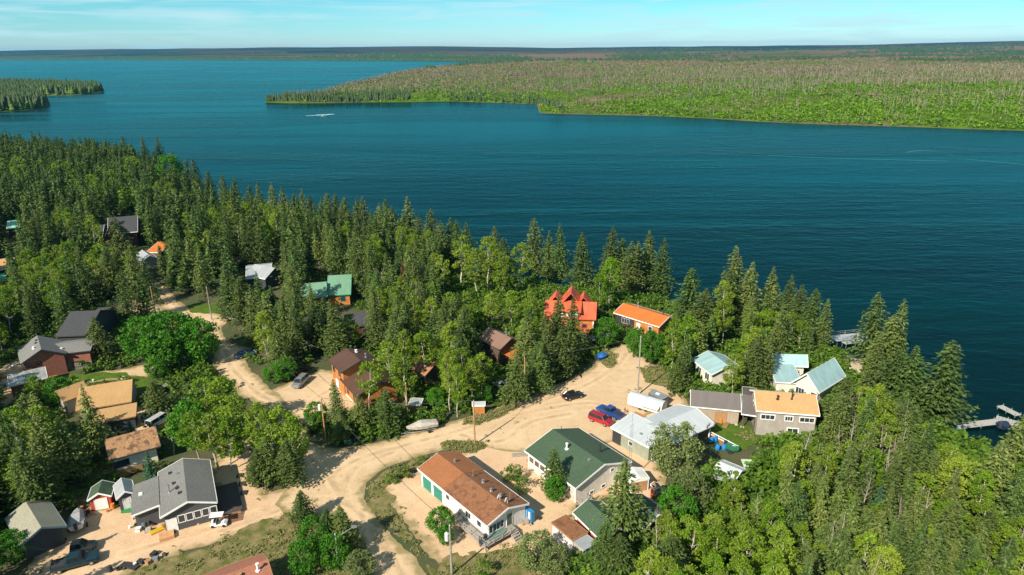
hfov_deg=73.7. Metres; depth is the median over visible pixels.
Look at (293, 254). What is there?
spruce tree
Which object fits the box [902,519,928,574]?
spruce tree
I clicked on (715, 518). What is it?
aspen tree
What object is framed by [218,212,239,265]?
spruce tree
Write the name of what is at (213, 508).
window
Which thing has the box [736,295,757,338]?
spruce tree
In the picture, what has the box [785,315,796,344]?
sparse spruce
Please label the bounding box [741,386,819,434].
split level house
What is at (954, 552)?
spruce tree
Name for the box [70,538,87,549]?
window
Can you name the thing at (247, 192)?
spruce tree
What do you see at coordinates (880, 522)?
spruce tree
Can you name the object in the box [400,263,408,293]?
dying spruce
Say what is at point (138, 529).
wooden crate
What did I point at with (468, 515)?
window
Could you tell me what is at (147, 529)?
wooden crate
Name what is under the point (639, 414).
lumber stack
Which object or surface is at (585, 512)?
shed
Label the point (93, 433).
spruce tree
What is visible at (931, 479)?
aspen tree
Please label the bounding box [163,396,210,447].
maple tree
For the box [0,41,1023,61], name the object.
distant hills
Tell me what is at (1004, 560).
sparse spruce
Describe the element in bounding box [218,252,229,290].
sparse spruce
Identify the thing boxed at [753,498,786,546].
aspen tree
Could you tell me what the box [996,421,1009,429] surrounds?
moored boat
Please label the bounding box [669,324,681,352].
sparse spruce
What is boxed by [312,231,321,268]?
sparse spruce
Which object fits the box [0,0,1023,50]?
sky
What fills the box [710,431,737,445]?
white fence
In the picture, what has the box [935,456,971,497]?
aspen tree
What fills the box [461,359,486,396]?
aspen tree
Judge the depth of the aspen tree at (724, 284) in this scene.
158.02 m
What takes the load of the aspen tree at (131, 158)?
on the ground at (318, 438)
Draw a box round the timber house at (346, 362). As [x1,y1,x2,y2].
[328,348,399,407]
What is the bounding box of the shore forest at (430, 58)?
[0,56,532,61]
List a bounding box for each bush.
[384,473,399,484]
[396,465,410,478]
[416,455,426,466]
[475,559,493,574]
[500,465,514,480]
[507,463,522,481]
[513,474,529,494]
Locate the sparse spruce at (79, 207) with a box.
[77,200,85,220]
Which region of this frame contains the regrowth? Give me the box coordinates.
[280,57,1023,128]
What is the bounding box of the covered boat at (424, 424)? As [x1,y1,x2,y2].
[401,419,438,433]
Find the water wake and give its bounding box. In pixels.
[769,155,927,160]
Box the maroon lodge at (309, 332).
[300,317,323,349]
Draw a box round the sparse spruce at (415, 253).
[412,239,420,262]
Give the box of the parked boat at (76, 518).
[67,508,87,531]
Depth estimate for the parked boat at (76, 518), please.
97.96 m
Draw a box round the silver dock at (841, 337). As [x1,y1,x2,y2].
[828,329,867,348]
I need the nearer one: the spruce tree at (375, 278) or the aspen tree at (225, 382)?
the aspen tree at (225, 382)
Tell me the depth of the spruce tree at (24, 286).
163.97 m
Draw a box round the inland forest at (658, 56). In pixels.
[102,41,1023,69]
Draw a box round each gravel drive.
[0,356,186,406]
[98,295,163,313]
[102,406,172,436]
[273,369,353,425]
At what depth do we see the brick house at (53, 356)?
146.62 m
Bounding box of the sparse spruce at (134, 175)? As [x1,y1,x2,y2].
[132,168,139,186]
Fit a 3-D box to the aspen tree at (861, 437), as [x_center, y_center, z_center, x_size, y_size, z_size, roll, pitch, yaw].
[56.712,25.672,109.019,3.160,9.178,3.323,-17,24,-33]
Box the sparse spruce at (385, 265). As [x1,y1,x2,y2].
[381,253,390,290]
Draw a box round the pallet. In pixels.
[240,490,247,494]
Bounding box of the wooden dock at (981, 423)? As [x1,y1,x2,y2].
[953,404,1021,428]
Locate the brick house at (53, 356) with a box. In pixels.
[17,335,96,376]
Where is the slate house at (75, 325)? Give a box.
[55,310,117,340]
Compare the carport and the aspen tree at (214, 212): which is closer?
the carport
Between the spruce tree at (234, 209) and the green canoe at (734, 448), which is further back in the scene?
the spruce tree at (234, 209)
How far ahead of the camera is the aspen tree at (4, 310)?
163.53 m
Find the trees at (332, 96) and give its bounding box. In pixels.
[265,85,415,101]
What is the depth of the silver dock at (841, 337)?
160.89 m
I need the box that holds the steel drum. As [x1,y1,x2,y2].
[107,564,112,572]
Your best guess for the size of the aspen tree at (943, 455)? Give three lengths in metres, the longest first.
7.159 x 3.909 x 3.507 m
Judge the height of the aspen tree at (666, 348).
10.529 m
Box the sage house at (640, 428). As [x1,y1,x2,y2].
[610,404,715,462]
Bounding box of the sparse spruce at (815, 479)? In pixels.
[806,460,824,505]
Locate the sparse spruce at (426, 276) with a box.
[423,266,430,294]
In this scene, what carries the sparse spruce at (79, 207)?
on the ground at (318, 438)
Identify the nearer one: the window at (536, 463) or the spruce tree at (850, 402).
the window at (536, 463)
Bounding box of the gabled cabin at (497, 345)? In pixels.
[477,327,517,367]
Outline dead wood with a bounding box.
[279,55,1023,114]
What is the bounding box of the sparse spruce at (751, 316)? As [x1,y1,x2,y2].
[741,310,754,355]
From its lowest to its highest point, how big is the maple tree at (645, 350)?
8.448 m
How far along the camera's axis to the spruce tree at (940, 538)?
82.37 m
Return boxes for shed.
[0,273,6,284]
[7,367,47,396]
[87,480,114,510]
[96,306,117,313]
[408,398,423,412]
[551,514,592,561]
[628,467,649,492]
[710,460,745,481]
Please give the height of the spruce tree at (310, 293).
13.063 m
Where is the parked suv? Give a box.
[588,409,613,426]
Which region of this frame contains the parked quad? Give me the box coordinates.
[69,538,97,552]
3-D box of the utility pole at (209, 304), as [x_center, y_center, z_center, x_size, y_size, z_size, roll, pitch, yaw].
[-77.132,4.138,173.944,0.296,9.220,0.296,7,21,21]
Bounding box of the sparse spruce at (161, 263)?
[156,245,167,282]
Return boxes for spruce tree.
[0,301,13,323]
[0,411,27,481]
[0,440,62,513]
[0,455,14,501]
[0,482,6,506]
[8,265,38,307]
[10,393,63,448]
[13,212,40,265]
[19,288,49,339]
[20,210,33,242]
[20,281,46,330]
[23,391,62,455]
[24,411,75,486]
[26,433,73,499]
[27,278,52,317]
[28,212,45,253]
[33,210,56,252]
[45,279,82,331]
[51,415,94,482]
[59,192,73,230]
[69,252,108,310]
[70,206,93,248]
[73,384,118,456]
[83,203,105,247]
[83,316,121,361]
[92,243,121,297]
[97,216,149,280]
[113,268,144,320]
[120,137,125,147]
[121,247,144,301]
[133,257,164,304]
[138,380,178,416]
[140,136,151,158]
[142,195,161,244]
[151,137,165,162]
[165,222,193,272]
[183,160,191,187]
[188,158,204,186]
[191,243,215,296]
[195,202,210,237]
[202,170,219,197]
[211,264,249,321]
[217,174,229,203]
[218,187,232,231]
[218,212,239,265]
[219,205,238,254]
[225,278,251,330]
[227,190,244,236]
[231,177,242,201]
[234,213,260,265]
[236,284,266,348]
[237,448,275,489]
[239,211,258,258]
[242,436,284,486]
[244,185,256,208]
[246,271,273,324]
[250,218,273,263]
[254,181,266,216]
[254,293,285,348]
[260,330,291,372]
[265,182,278,219]
[266,439,311,487]
[273,202,291,254]
[273,297,303,354]
[276,235,302,291]
[277,186,293,213]
[279,199,298,237]
[279,259,308,310]
[280,230,310,274]
[281,241,306,303]
[282,305,310,360]
[284,262,306,317]
[284,490,317,529]
[291,193,306,223]
[298,299,327,353]
[299,189,309,212]
[302,196,317,222]
[302,208,319,257]
[303,282,322,316]
[309,508,351,561]
[313,197,333,237]
[317,218,336,262]
[317,298,330,343]
[318,302,355,360]
[320,227,341,274]
[323,192,336,220]
[324,224,349,274]
[326,379,351,424]
[329,194,339,225]
[329,308,352,347]
[329,413,357,445]
[329,505,362,562]
[335,207,350,250]
[336,196,353,225]
[337,203,350,243]
[345,225,370,286]
[346,234,367,294]
[347,212,362,249]
[348,394,374,432]
[351,198,362,228]
[354,198,372,224]
[357,233,385,295]
[360,219,374,269]
[360,304,387,349]
[362,282,386,336]
[366,212,378,241]
[368,268,387,318]
[370,388,403,433]
[372,203,383,235]
[378,314,406,363]
[379,199,395,229]
[380,320,409,370]
[381,289,399,328]
[383,321,414,376]
[385,269,395,297]
[387,293,403,333]
[388,206,398,244]
[391,213,411,248]
[397,246,414,285]
[397,301,423,353]
[401,196,416,229]
[402,244,417,278]
[402,261,416,310]
[409,258,423,296]
[411,215,426,239]
[412,254,426,284]
[417,307,440,351]
[422,208,446,247]
[422,262,443,313]
[427,306,454,357]
[434,221,454,265]
[435,320,453,367]
[439,297,452,323]
[443,217,454,264]
[445,327,472,393]
[447,219,463,268]
[450,222,482,271]
[453,293,474,326]
[453,304,484,358]
[481,226,499,272]
[490,238,517,274]
[496,354,533,406]
[506,320,540,371]
[510,310,535,360]
[517,218,547,275]
[521,342,550,391]
[526,350,555,395]
[531,331,559,379]
[535,311,557,358]
[536,230,558,279]
[537,449,567,497]
[541,294,570,355]
[543,222,571,281]
[548,329,579,378]
[563,297,591,359]
[564,232,596,288]
[579,520,629,574]
[588,457,657,548]
[590,226,624,289]
[591,533,644,574]
[607,238,635,285]
[612,241,646,291]
[626,241,654,290]
[641,230,664,289]
[644,238,676,296]
[645,535,697,574]
[663,353,693,397]
[664,268,704,326]
[676,321,708,364]
[681,288,727,345]
[711,245,762,319]
[711,268,744,321]
[731,262,763,323]
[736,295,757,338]
[736,339,773,388]
[739,336,769,383]
[739,512,758,549]
[758,267,781,311]
[762,499,786,535]
[765,304,791,353]
[769,479,812,547]
[773,275,800,317]
[781,285,810,332]
[784,540,825,573]
[795,288,826,347]
[800,558,813,574]
[802,549,823,574]
[804,522,838,565]
[807,490,829,539]
[813,298,833,346]
[814,391,854,455]
[816,374,859,420]
[817,527,856,574]
[819,395,855,446]
[825,483,850,532]
[827,439,863,506]
[843,558,865,574]
[844,397,857,436]
[845,292,891,362]
[845,394,877,450]
[849,455,877,511]
[849,509,890,572]
[854,331,888,388]
[854,422,879,489]
[854,505,869,535]
[856,346,925,409]
[857,508,875,555]
[860,314,908,368]
[867,520,908,574]
[872,455,903,515]
[873,482,899,531]
[880,346,932,417]
[883,517,897,544]
[884,404,921,461]
[884,441,905,483]
[886,397,906,439]
[888,435,922,495]
[896,487,929,549]
[898,513,917,571]
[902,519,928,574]
[903,449,943,504]
[908,405,922,446]
[911,340,980,429]
[911,417,937,466]
[911,450,930,483]
[911,531,941,574]
[913,431,939,464]
[915,523,950,574]
[917,507,938,540]
[917,553,935,574]
[917,559,938,574]
[923,495,967,564]
[931,502,966,544]
[939,537,974,574]
[942,540,990,574]
[960,440,1013,520]
[963,509,1003,561]
[966,522,994,568]
[972,414,1023,502]
[986,468,1023,539]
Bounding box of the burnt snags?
[277,62,1023,124]
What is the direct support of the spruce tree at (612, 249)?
on the ground at (318, 438)
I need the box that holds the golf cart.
[209,511,227,527]
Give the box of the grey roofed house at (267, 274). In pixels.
[245,263,284,288]
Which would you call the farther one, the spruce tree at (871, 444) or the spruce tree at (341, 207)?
the spruce tree at (341, 207)
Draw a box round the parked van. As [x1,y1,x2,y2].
[145,411,168,427]
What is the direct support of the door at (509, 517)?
in the bungalow at (478, 500)
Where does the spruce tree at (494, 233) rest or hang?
on the ground at (318, 438)
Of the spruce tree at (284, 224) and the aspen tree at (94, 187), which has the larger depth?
the aspen tree at (94, 187)
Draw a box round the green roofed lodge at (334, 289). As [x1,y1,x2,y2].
[300,274,353,308]
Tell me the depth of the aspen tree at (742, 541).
83.14 m
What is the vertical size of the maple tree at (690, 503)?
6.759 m
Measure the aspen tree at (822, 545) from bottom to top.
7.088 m
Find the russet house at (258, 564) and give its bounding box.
[202,553,272,574]
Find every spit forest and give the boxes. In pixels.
[0,77,103,93]
[3,78,103,94]
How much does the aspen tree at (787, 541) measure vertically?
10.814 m
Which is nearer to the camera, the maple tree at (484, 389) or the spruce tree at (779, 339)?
the maple tree at (484, 389)
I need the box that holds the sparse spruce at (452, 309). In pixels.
[448,299,455,329]
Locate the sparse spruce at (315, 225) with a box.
[313,218,320,244]
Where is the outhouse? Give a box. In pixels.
[650,481,661,501]
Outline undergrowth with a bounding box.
[0,181,1023,574]
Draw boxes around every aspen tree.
[0,285,18,320]
[0,286,16,331]
[0,322,9,351]
[0,405,35,448]
[0,454,26,498]
[5,276,22,303]
[10,166,21,178]
[14,249,35,271]
[14,285,30,303]
[17,264,30,285]
[20,403,63,453]
[21,266,38,291]
[22,374,47,401]
[26,273,43,296]
[27,257,42,294]
[31,256,48,272]
[39,247,53,274]
[39,253,52,265]
[41,265,61,281]
[42,281,54,307]
[42,285,57,324]
[47,263,61,286]
[50,272,69,297]
[51,245,65,265]
[52,206,68,225]
[52,258,64,280]
[52,294,70,319]
[55,268,73,296]
[56,214,73,234]
[57,241,72,259]
[58,255,74,269]
[61,207,71,222]
[62,213,76,236]
[62,257,79,279]
[63,240,77,271]
[81,253,95,270]
[84,215,103,253]
[86,257,101,282]
[88,250,99,265]
[89,185,101,205]
[91,175,102,187]
[119,250,134,272]
[122,156,143,173]
[124,240,137,259]
[152,181,163,201]
[164,410,187,433]
[166,182,175,200]
[173,409,217,458]
[180,212,191,231]
[183,229,202,264]
[187,376,219,414]
[190,412,229,469]
[200,204,208,227]
[201,229,216,251]
[203,375,240,413]
[208,207,221,232]
[210,415,247,469]
[216,392,248,438]
[224,201,235,218]
[230,213,242,249]
[240,201,251,219]
[242,401,275,442]
[250,408,284,458]
[251,222,272,242]
[251,311,273,356]
[257,203,270,221]
[258,223,272,250]
[260,402,301,454]
[261,203,274,227]
[269,209,283,238]
[272,205,286,222]
[279,415,310,459]
[296,307,307,332]
[338,221,352,247]
[342,316,359,347]
[355,361,381,408]
[365,241,381,272]
[370,233,382,274]
[370,287,386,315]
[372,238,388,279]
[373,341,402,380]
[384,286,393,309]
[384,287,395,306]
[386,292,403,317]
[388,346,417,407]
[394,274,407,300]
[396,225,407,247]
[396,329,413,371]
[399,244,409,259]
[405,235,416,250]
[406,229,414,255]
[406,233,421,256]
[407,277,425,305]
[407,296,422,323]
[410,329,436,369]
[412,310,428,343]
[422,296,440,328]
[424,230,433,247]
[426,283,440,303]
[430,252,440,275]
[432,320,469,357]
[434,254,450,298]
[435,347,453,377]
[439,349,455,410]
[441,364,459,392]
[442,292,456,317]
[448,347,475,399]
[448,363,467,416]
[451,235,474,282]
[453,310,472,340]
[456,304,476,326]
[458,304,474,337]
[461,291,476,316]
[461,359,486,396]
[464,247,489,292]
[469,352,492,394]
[478,236,498,282]
[482,292,500,327]
[491,252,513,292]
[502,290,522,325]
[510,242,533,286]
[515,317,538,344]
[521,291,540,318]
[523,303,539,328]
[525,295,540,327]
[581,567,598,574]
[591,273,607,310]
[599,257,622,303]
[630,570,643,574]
[634,545,663,574]
[654,553,677,574]
[655,507,679,541]
[659,521,684,548]
[661,561,695,574]
[663,329,682,367]
[667,569,687,574]
[668,316,680,339]
[674,313,699,352]
[676,514,698,544]
[679,520,709,561]
[679,562,700,574]
[681,320,696,341]
[695,550,730,574]
[699,513,730,544]
[701,523,731,558]
[706,314,721,336]
[712,280,734,332]
[712,568,724,574]
[713,297,734,342]
[718,479,747,511]
[722,353,746,392]
[724,525,766,574]
[725,509,754,554]
[725,556,747,574]
[733,556,756,574]
[738,332,754,355]
[741,326,766,355]
[742,306,762,333]
[747,497,767,523]
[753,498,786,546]
[754,310,770,331]
[756,553,790,574]
[757,327,776,346]
[758,310,773,328]
[760,308,775,325]
[761,523,796,564]
[764,568,776,574]
[765,537,799,571]
[766,563,789,574]
[770,314,778,328]
[777,445,795,470]
[779,440,806,476]
[780,441,808,492]
[786,312,799,325]
[788,522,812,555]
[790,565,807,574]
[791,487,817,519]
[792,445,823,480]
[793,319,808,347]
[793,479,815,517]
[811,540,833,573]
[814,444,838,486]
[820,458,842,485]
[827,570,840,574]
[829,491,859,515]
[835,439,858,463]
[850,530,884,574]
[854,448,886,493]
[855,389,878,420]
[856,386,871,404]
[856,404,878,434]
[858,422,879,447]
[864,501,893,524]
[866,383,885,415]
[866,544,906,574]
[871,397,898,433]
[872,458,884,478]
[873,393,895,411]
[874,413,900,450]
[879,569,897,574]
[910,472,940,508]
[910,524,942,560]
[913,423,939,452]
[933,443,959,486]
[934,497,962,521]
[935,453,952,477]
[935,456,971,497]
[951,450,971,467]
[958,460,978,488]
[962,465,986,500]
[963,559,1001,574]
[964,498,1004,534]
[967,469,996,521]
[968,456,991,468]
[986,525,1023,562]
[990,463,1011,495]
[1003,461,1023,497]
[1003,517,1023,552]
[1007,555,1023,574]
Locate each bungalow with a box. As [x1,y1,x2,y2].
[417,450,528,551]
[524,416,632,505]
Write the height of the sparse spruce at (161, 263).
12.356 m
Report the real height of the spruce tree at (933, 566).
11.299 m
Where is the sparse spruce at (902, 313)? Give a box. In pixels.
[891,298,909,361]
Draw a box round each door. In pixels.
[93,497,108,509]
[122,496,130,509]
[165,518,178,530]
[422,474,431,493]
[433,484,442,502]
[455,502,459,512]
[506,511,512,525]
[570,487,574,502]
[714,411,726,422]
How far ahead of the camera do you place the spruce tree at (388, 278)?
171.60 m
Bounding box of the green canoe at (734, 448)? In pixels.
[724,440,738,451]
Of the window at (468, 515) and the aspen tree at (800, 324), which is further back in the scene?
the aspen tree at (800, 324)
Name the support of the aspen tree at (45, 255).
on the ground at (318, 438)
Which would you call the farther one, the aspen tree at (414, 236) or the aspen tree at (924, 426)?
the aspen tree at (414, 236)
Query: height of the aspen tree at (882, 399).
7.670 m
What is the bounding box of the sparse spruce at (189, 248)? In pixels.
[183,227,196,275]
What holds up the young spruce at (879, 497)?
on the ground at (318, 438)
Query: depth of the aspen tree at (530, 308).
153.55 m
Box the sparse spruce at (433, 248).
[431,243,438,263]
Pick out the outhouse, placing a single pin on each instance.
(656, 486)
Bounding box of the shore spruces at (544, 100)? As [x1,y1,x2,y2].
[448,89,563,111]
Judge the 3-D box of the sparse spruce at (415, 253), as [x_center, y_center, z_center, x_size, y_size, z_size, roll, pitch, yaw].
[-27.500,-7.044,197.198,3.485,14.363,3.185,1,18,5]
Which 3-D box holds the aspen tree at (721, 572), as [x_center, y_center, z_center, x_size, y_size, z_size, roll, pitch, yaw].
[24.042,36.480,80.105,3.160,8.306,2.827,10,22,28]
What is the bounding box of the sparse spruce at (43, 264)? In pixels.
[41,258,50,278]
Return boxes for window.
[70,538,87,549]
[113,458,129,468]
[177,514,185,522]
[185,512,193,520]
[193,509,201,518]
[201,507,209,516]
[209,505,217,513]
[340,296,345,301]
[465,510,470,519]
[477,520,481,528]
[488,518,503,534]
[529,456,533,464]
[534,459,539,468]
[581,323,587,328]
[705,371,709,379]
[760,414,775,419]
[784,416,793,421]
[786,427,798,433]
[795,386,804,392]
[799,417,814,422]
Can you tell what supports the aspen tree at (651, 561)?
on the ground at (318, 438)
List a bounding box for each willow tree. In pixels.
[341,549,376,574]
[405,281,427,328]
[516,528,558,574]
[537,542,572,574]
[646,421,704,477]
[666,467,715,513]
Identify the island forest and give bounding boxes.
[0,85,49,109]
[3,99,47,109]
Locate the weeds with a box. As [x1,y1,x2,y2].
[34,291,760,574]
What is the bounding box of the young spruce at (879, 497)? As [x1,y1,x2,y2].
[871,482,884,511]
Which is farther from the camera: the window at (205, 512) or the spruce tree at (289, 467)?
the spruce tree at (289, 467)
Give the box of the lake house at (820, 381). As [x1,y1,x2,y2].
[764,354,845,402]
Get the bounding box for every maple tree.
[0,528,31,565]
[41,376,72,405]
[118,314,167,360]
[134,309,199,361]
[140,328,186,369]
[143,355,168,379]
[155,153,183,179]
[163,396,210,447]
[175,316,221,363]
[260,363,285,383]
[274,356,297,380]
[287,539,319,574]
[296,514,329,553]
[303,401,328,422]
[318,532,351,571]
[424,505,454,538]
[425,387,445,407]
[436,524,454,545]
[474,382,492,402]
[543,474,566,501]
[592,316,618,345]
[623,329,642,357]
[639,329,664,364]
[656,484,698,524]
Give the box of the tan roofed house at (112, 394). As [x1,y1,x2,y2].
[53,375,137,422]
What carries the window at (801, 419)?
in the split level house at (774, 412)
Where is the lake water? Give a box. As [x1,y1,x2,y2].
[0,60,1023,454]
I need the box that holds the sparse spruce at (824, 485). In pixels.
[809,471,830,517]
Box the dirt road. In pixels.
[144,270,677,574]
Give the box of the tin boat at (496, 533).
[484,528,506,539]
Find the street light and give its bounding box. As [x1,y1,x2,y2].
[335,525,356,557]
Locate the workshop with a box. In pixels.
[689,389,741,423]
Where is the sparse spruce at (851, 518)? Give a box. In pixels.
[834,493,861,544]
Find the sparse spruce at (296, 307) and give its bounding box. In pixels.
[289,286,303,351]
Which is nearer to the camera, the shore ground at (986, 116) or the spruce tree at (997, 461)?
the spruce tree at (997, 461)
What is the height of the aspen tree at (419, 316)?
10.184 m
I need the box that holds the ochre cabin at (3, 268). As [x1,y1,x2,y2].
[0,258,6,276]
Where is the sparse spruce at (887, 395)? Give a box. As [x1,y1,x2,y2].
[876,390,890,427]
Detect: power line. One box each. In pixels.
[321,398,448,523]
[325,398,471,403]
[539,336,638,354]
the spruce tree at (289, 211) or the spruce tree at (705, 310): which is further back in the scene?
the spruce tree at (289, 211)
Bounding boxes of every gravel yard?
[26,438,285,574]
[385,390,688,574]
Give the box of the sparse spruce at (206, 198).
[203,190,208,213]
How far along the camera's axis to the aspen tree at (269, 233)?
220.85 m
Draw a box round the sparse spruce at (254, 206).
[251,199,261,221]
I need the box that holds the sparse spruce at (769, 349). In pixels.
[759,330,778,380]
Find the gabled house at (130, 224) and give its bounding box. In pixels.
[90,215,141,248]
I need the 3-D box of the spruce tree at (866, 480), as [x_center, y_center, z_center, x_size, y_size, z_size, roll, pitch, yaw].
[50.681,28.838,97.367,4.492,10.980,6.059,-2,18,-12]
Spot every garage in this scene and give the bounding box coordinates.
[5,500,66,559]
[137,250,157,268]
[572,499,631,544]
[617,493,663,536]
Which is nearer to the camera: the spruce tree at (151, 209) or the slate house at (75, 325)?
the slate house at (75, 325)
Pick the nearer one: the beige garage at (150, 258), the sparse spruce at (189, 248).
the sparse spruce at (189, 248)
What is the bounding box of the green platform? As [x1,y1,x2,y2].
[741,459,752,467]
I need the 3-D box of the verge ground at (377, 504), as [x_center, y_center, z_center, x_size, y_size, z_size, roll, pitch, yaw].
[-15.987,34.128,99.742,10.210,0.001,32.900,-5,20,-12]
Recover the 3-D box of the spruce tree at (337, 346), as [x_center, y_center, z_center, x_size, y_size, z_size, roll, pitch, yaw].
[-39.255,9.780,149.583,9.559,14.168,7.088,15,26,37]
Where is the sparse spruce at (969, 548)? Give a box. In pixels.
[950,536,976,574]
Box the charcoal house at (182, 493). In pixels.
[113,458,242,541]
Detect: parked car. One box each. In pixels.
[140,409,168,421]
[234,349,256,358]
[291,373,308,387]
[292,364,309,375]
[561,390,584,400]
[581,334,593,340]
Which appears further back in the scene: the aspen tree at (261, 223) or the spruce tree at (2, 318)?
the aspen tree at (261, 223)
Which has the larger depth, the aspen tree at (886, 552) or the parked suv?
the parked suv
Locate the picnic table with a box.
[521,516,530,525]
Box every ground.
[0,104,50,111]
[0,176,948,574]
[44,91,103,95]
[57,372,160,390]
[127,512,366,574]
[187,303,220,313]
[267,58,1023,130]
[366,457,436,574]
[437,548,544,574]
[440,439,485,452]
[472,405,519,422]
[636,366,671,385]
[712,423,766,448]
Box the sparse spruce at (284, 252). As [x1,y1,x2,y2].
[281,245,290,284]
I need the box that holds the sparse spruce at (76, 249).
[73,245,83,270]
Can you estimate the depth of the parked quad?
93.64 m
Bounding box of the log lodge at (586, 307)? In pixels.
[544,285,596,333]
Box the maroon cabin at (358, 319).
[344,312,369,339]
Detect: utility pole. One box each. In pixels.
[206,287,211,319]
[318,399,326,440]
[405,382,408,423]
[444,524,452,574]
[473,400,475,443]
[637,337,640,391]
[651,506,661,548]
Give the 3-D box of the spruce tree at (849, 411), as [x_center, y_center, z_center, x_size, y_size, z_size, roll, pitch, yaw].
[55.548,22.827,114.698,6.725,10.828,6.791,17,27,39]
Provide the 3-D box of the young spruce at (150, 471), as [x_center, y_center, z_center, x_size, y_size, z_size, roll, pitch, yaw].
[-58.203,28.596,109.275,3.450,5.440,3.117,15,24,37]
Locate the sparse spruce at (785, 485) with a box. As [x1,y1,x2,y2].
[776,459,794,514]
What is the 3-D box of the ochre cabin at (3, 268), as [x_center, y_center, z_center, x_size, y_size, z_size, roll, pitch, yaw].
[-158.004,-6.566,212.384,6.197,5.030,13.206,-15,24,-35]
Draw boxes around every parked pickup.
[50,549,99,574]
[596,404,624,419]
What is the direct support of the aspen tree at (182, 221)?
on the ground at (318, 438)
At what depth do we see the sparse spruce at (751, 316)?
144.58 m
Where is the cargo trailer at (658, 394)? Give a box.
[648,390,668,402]
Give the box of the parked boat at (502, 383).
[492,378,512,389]
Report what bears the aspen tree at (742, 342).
on the ground at (318, 438)
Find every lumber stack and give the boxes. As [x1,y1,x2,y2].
[119,561,139,570]
[121,508,130,512]
[149,525,164,535]
[512,452,527,456]
[633,411,646,417]
[722,422,729,427]
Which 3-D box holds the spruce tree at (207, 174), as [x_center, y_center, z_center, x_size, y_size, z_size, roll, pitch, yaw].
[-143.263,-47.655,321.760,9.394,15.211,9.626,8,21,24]
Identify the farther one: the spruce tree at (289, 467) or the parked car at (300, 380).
the parked car at (300, 380)
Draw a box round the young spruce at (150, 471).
[141,451,158,481]
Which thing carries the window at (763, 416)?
in the split level house at (774, 412)
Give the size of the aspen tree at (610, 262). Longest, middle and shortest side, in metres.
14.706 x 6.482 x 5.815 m
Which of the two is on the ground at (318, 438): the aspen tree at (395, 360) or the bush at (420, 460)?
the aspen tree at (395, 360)
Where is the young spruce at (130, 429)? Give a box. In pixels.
[125,419,136,432]
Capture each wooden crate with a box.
[134,525,141,531]
[136,558,144,564]
[144,527,151,532]
[144,558,152,564]
[149,550,158,556]
[151,555,159,561]
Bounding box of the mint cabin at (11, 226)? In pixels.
[6,220,22,236]
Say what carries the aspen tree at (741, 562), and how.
on the ground at (318, 438)
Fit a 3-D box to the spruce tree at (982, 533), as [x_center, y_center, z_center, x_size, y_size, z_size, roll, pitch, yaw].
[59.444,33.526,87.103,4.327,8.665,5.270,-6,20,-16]
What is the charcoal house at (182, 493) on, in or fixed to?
on the gravel yard at (119, 541)
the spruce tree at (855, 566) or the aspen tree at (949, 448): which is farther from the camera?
the aspen tree at (949, 448)
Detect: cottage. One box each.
[104,426,160,476]
[410,355,445,385]
[692,351,744,385]
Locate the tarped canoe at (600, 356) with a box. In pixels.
[595,352,607,359]
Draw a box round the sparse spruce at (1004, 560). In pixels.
[985,536,1020,574]
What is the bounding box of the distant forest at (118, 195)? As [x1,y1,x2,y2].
[0,129,959,482]
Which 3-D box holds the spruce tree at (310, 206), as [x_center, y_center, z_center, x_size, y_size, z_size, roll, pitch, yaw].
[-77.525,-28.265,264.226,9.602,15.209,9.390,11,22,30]
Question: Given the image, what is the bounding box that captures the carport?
[92,402,137,434]
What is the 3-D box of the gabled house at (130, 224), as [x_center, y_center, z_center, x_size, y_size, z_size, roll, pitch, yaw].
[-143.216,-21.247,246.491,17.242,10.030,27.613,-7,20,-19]
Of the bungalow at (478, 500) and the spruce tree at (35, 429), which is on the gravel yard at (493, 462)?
the bungalow at (478, 500)
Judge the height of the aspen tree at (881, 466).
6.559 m
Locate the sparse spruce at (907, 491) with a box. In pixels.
[896,464,918,516]
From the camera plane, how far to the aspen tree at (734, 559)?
81.04 m
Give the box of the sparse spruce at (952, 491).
[941,469,961,513]
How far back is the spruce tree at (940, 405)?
120.49 m
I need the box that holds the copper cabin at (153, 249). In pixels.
[147,242,182,258]
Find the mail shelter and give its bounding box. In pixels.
[472,401,485,414]
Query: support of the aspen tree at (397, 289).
on the ground at (318, 438)
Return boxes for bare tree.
[166,410,174,454]
[803,423,812,449]
[849,413,856,441]
[860,472,873,513]
[885,438,894,472]
[896,498,904,520]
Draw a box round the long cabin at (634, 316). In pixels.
[613,302,678,333]
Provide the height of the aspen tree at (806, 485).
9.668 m
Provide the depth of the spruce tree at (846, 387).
120.95 m
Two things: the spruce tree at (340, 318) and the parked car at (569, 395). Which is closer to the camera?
the parked car at (569, 395)
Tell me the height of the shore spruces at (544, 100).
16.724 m
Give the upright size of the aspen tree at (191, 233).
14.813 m
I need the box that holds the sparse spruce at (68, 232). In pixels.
[66,223,74,257]
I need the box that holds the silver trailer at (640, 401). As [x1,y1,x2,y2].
[627,391,666,412]
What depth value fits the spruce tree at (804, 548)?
84.23 m
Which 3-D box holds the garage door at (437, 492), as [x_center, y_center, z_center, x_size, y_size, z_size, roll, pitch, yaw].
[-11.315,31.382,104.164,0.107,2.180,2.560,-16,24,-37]

